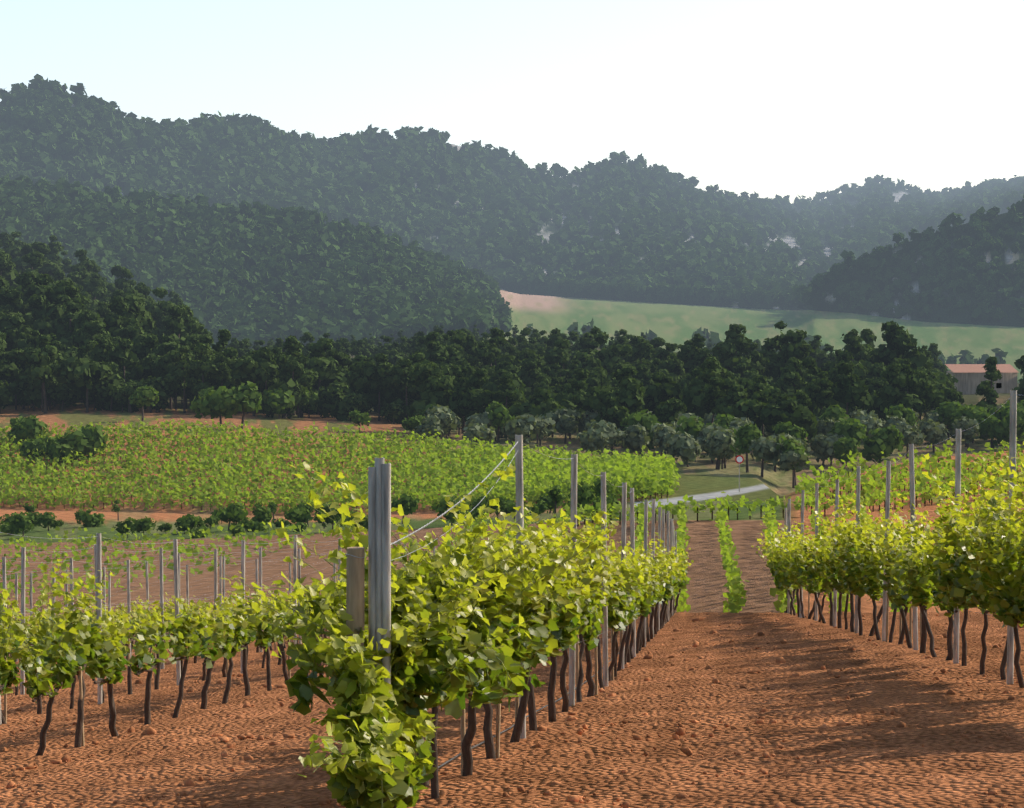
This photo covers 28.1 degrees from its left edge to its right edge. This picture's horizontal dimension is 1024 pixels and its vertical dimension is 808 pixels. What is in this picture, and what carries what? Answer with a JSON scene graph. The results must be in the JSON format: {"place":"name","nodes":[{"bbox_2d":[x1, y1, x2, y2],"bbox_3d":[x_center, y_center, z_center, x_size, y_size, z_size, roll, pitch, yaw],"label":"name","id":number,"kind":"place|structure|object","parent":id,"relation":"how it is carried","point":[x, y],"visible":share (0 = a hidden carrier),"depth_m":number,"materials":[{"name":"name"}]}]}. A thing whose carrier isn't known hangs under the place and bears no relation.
{"place":"outdoors","nodes":[
{"label":"outdoors","id":0,"kind":"place"},
{"bbox_2d":[0,102,1023,807],"bbox_3d":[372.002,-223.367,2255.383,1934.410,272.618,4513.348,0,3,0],"label":"terrain","id":1,"kind":"structure","parent":0,"point":[854,774],"depth_m":23.45,"materials":[{"name":"brown soil"}]},
{"bbox_2d":[4,547,921,775],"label":"vine stakes","id":2,"kind":"object","parent":1,"relation":"on","point":[355,588],"visible":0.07,"depth_m":14.04,"materials":[{"name":"grey wood"}]},
{"bbox_2d":[0,390,1016,738],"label":"trellis posts","id":3,"kind":"object","parent":1,"relation":"on","point":[380,544],"visible":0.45,"depth_m":23.48,"materials":[{"name":"grey wood"}]},
{"bbox_2d":[0,398,1009,653],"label":"trellis wires","id":4,"kind":"object","parent":3,"relation":"attached to","point":[306,544],"visible":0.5,"depth_m":34.51,"materials":[{"name":"grey metal"}]},
{"bbox_2d":[0,265,1019,538],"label":"tree trunks","id":5,"kind":"object","parent":1,"relation":"on","point":[46,403],"visible":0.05,"depth_m":267.30,"materials":[{"name":"brown wood"}]},
{"bbox_2d":[0,232,1023,442],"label":"pine trees","id":6,"kind":"object","parent":1,"relation":"on","point":[119,324],"visible":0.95,"depth_m":281.34,"materials":[{"name":"green plant"}]},
{"bbox_2d":[0,381,1023,537],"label":"bushes","id":7,"kind":"object","parent":1,"relation":"on","point":[223,401],"visible":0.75,"depth_m":205.91,"materials":[{"name":"green plant"}]},
{"bbox_2d":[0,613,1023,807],"bbox_3d":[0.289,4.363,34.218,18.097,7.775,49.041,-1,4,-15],"label":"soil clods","id":8,"kind":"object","parent":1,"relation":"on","point":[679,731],"visible":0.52,"depth_m":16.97,"materials":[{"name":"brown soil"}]},
{"bbox_2d":[0,418,1023,616],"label":"vineyard","id":9,"kind":"object","parent":1,"relation":"on","point":[650,475],"depth_m":187.19,"materials":[{"name":"green plant"}]},
{"bbox_2d":[0,453,1023,807],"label":"vine","id":10,"kind":"object","parent":1,"relation":"on","point":[940,575],"depth_m":24.49,"materials":[{"name":"green plant"}]},
{"bbox_2d":[0,442,1023,807],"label":"vine leaves","id":11,"kind":"object","parent":10,"relation":"attached to","point":[394,714],"visible":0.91,"depth_m":12.04,"materials":[{"name":"green plant"}]},
{"bbox_2d":[438,653,618,768],"bbox_3d":[2.237,4.423,37.916,0.436,7.260,52.358,0,3,6],"label":"drip hose","id":12,"kind":"object","parent":1,"relation":"on","point":[459,754],"visible":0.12,"depth_m":16.65,"materials":[{"name":"grey plastic"}]},
{"bbox_2d":[413,382,1023,472],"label":"olive trees","id":13,"kind":"object","parent":1,"relation":"on","point":[714,440],"visible":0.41,"depth_m":214.34,"materials":[{"name":"green plant"}]},
{"bbox_2d":[947,371,1016,394],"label":"stone hut walls","id":14,"kind":"structure","parent":1,"relation":"on","point":[967,383],"depth_m":388.67,"materials":[{"name":"grey stone"}]},
{"bbox_2d":[945,364,1018,372],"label":"roof","id":15,"kind":"structure","parent":14,"relation":"on","point":[975,368],"depth_m":391.81,"materials":[{"name":"tile"}]},
{"bbox_2d":[996,383,1001,387],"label":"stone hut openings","id":16,"kind":"object","parent":14,"relation":"in","point":[998,385],"visible":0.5,"depth_m":388.70,"materials":[{"name":"black"}]},
{"bbox_2d":[0,74,1023,367],"bbox_3d":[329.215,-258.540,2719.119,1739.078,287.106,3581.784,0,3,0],"label":"forest mountain","id":17,"kind":"structure","parent":0,"point":[280,200],"depth_m":1862.68,"materials":[{"name":"green plant"}]},
{"bbox_2d":[0,0,1023,203],"label":"sky","id":18,"kind":"structure","parent":0,"point":[769,98],"materials":[{"name":"white"}]},
{"bbox_2d":[735,455,743,463],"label":"sign","id":19,"kind":"object","parent":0,"point":[736,459],"visible":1,"depth_m":143.83,"materials":[{"name":"metal"}]}
]}

